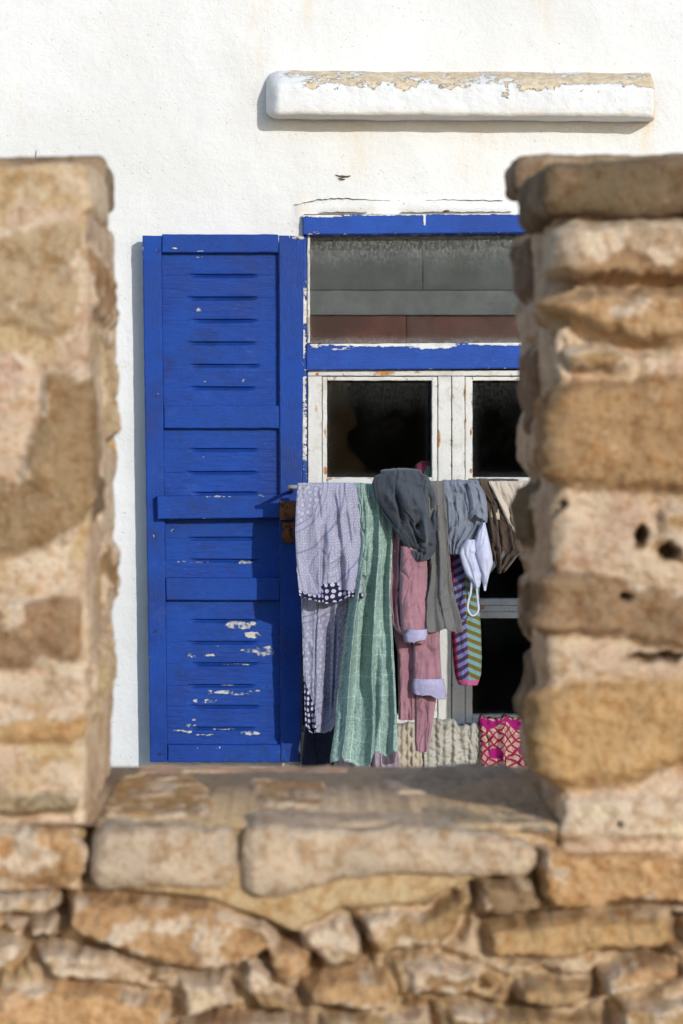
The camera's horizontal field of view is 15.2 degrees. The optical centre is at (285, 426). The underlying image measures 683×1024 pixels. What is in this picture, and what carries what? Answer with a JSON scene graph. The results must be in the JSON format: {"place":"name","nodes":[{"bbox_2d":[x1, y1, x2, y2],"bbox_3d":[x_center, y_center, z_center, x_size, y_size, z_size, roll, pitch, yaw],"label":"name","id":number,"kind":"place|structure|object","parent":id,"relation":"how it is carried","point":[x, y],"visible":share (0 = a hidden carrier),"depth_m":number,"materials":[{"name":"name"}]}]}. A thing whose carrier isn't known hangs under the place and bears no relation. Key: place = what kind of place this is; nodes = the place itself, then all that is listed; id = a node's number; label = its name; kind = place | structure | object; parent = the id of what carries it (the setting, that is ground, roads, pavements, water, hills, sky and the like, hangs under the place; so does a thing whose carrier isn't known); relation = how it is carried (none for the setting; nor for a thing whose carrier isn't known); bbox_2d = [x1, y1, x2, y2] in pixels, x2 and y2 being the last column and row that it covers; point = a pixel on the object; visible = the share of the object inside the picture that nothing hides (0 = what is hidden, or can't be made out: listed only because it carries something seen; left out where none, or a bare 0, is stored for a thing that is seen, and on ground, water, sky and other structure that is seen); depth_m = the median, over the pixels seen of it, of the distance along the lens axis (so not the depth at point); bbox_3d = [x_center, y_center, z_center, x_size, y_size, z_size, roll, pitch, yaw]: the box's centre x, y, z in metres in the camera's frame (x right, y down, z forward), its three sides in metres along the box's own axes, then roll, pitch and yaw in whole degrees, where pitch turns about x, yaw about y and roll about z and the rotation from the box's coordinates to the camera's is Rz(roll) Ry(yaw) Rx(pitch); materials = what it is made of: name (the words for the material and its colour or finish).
{"place":"outdoors","nodes":[
{"label":"outdoors","id":0,"kind":"place"},
{"bbox_2d":[301,716,335,766],"bbox_3d":[0.116,0.907,7.402,0.148,0.224,0.052,0,0,0],"label":"navy cloth","id":1,"kind":"object","parent":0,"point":[316,749],"visible":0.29,"depth_m":7.39,"materials":[{"name":"fabric"}]},
{"bbox_2d":[0,153,682,1023],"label":"stone parapet","id":2,"kind":"structure","parent":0,"point":[544,885],"depth_m":3.00,"materials":[{"name":"beige stone"}]},
{"bbox_2d":[372,751,398,766],"bbox_3d":[0.290,0.954,7.364,0.084,0.118,0.034,0,0,0],"label":"mauve cloth","id":3,"kind":"object","parent":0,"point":[381,760],"visible":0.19,"depth_m":7.36,"materials":[{"name":"fabric"}]},
{"label":"ground","id":4,"kind":"structure","parent":0,"visible":0},
{"bbox_2d":[0,0,682,766],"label":"white house","id":5,"kind":"structure","parent":4,"relation":"on","point":[314,228],"depth_m":7.50,"materials":[{"name":"paint"}]},
{"bbox_2d":[288,485,305,493],"bbox_3d":[0.497,0.174,7.272,0.980,0.040,0.454,0,0,0],"label":"drying rail","id":6,"kind":"object","parent":5,"relation":"attached to","point":[291,488],"visible":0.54,"depth_m":7.17,"materials":[{"name":"metal"}]},
{"bbox_2d":[295,483,362,733],"bbox_3d":[0.122,0.513,7.211,0.191,0.714,0.147,0,0,0],"label":"printed sheet","id":7,"kind":"object","parent":6,"relation":"hanging from","point":[327,532],"visible":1,"depth_m":7.16,"materials":[{"name":"fabric"}]},
{"bbox_2d":[330,483,397,766],"bbox_3d":[0.217,0.555,7.152,0.183,0.797,0.093,0,0,-8],"label":"green cloth","id":8,"kind":"object","parent":6,"relation":"hanging from","point":[365,729],"visible":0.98,"depth_m":7.15,"materials":[{"name":"fabric"}]},
{"bbox_2d":[372,468,436,560],"bbox_3d":[0.325,0.248,7.098,0.172,0.266,0.129,0,0,23],"label":"slate hoodie","id":9,"kind":"object","parent":6,"relation":"hanging from","point":[401,495],"visible":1,"depth_m":7.08,"materials":[{"name":"grey fabric"}]},
{"bbox_2d":[392,536,435,751],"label":"pink trousers","id":10,"kind":"object","parent":6,"relation":"hanging from","point":[419,710],"visible":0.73,"depth_m":7.16,"materials":[{"name":"pink fabric"}]},
{"bbox_2d":[389,529,445,698],"bbox_3d":[0.358,0.463,7.138,0.129,0.594,0.140,0,0,-42],"label":"pink sweatshirt","id":11,"kind":"object","parent":6,"relation":"hanging from","point":[413,575],"visible":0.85,"depth_m":7.11,"materials":[{"name":"pink fabric"}]},
{"bbox_2d":[426,481,462,632],"bbox_3d":[0.441,0.361,7.106,0.103,0.421,0.044,0,0,0],"label":"grey scarf","id":12,"kind":"object","parent":6,"relation":"hanging from","point":[442,611],"visible":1,"depth_m":7.11,"materials":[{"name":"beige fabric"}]},
{"bbox_2d":[442,479,487,554],"bbox_3d":[0.499,0.252,7.125,0.131,0.210,0.089,0,0,0],"label":"blue grey shirt","id":13,"kind":"object","parent":6,"relation":"hanging from","point":[467,508],"visible":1,"depth_m":7.11,"materials":[{"name":"fabric"}]},
{"bbox_2d":[459,519,492,616],"bbox_3d":[0.527,0.381,7.091,0.090,0.290,0.044,0,0,23],"label":"bikini top","id":14,"kind":"object","parent":13,"relation":"hanging from","point":[476,557],"visible":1,"depth_m":7.08,"materials":[{"name":"white fabric"}]},
{"bbox_2d":[450,537,481,685],"bbox_3d":[0.503,0.451,7.155,0.093,0.544,0.040,0,0,0],"label":"striped knit","id":15,"kind":"object","parent":6,"relation":"hanging from","point":[467,651],"visible":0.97,"depth_m":7.14,"materials":[{"name":"multicoloured fabric"}]},
{"bbox_2d":[468,478,519,573],"bbox_3d":[0.599,0.277,7.146,0.181,0.268,0.064,0,0,6],"label":"brown shirt","id":16,"kind":"object","parent":6,"relation":"hanging from","point":[501,536],"visible":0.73,"depth_m":7.13,"materials":[{"name":"fabric"}]},
{"bbox_2d":[490,551,504,572],"bbox_3d":[0.589,0.374,7.141,0.060,0.074,0.003,0,0,0],"label":"grey strap","id":17,"kind":"object","parent":16,"relation":"hanging from","point":[494,563],"visible":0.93,"depth_m":7.14,"materials":[{"name":"grey fabric"}]},
{"bbox_2d":[489,481,528,531],"bbox_3d":[0.653,0.225,7.128,0.174,0.149,0.039,0,0,0],"label":"cream top","id":18,"kind":"object","parent":6,"relation":"hanging from","point":[504,492],"visible":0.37,"depth_m":7.12,"materials":[{"name":"fabric"}]},
{"bbox_2d":[334,758,372,766],"bbox_3d":[0.197,0.957,7.392,0.134,0.122,0.054,0,0,-6],"label":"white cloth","id":19,"kind":"object","parent":5,"relation":"on","point":[340,762],"visible":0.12,"depth_m":7.38,"materials":[{"name":"fabric"}]},
{"bbox_2d":[281,213,529,766],"bbox_3d":[0.467,0.187,7.572,0.958,1.623,0.256,0,0,0],"label":"window","id":20,"kind":"structure","parent":5,"relation":"in","point":[436,290],"depth_m":7.52,"materials":[{"name":"blue paint"}]},
{"bbox_2d":[397,721,423,766],"bbox_3d":[0.332,0.938,7.386,0.146,0.179,0.063,0,0,0],"label":"beige knit jumper","id":21,"kind":"object","parent":5,"relation":"on","point":[409,755],"visible":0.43,"depth_m":7.37,"materials":[{"name":"beige fabric"}]},
{"bbox_2d":[414,461,430,476],"bbox_3d":[0.409,0.177,7.580,0.063,0.152,0.052,0,0,0],"label":"magenta scarf","id":22,"kind":"object","parent":5,"relation":"in","point":[424,467],"visible":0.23,"depth_m":7.57,"materials":[{"name":"fabric"}]},
{"bbox_2d":[423,717,479,766],"bbox_3d":[0.477,0.931,7.377,0.172,0.185,0.065,0,0,0],"label":"cable knit jumper","id":23,"kind":"object","parent":5,"relation":"on","point":[452,743],"visible":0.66,"depth_m":7.36,"materials":[{"name":"white fabric"}]},
{"bbox_2d":[478,714,526,766],"bbox_3d":[0.658,0.920,7.356,0.204,0.188,0.081,0,0,0],"label":"magenta cloth","id":24,"kind":"object","parent":5,"relation":"on","point":[499,740],"visible":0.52,"depth_m":7.35,"materials":[{"name":"fabric"}]}
]}

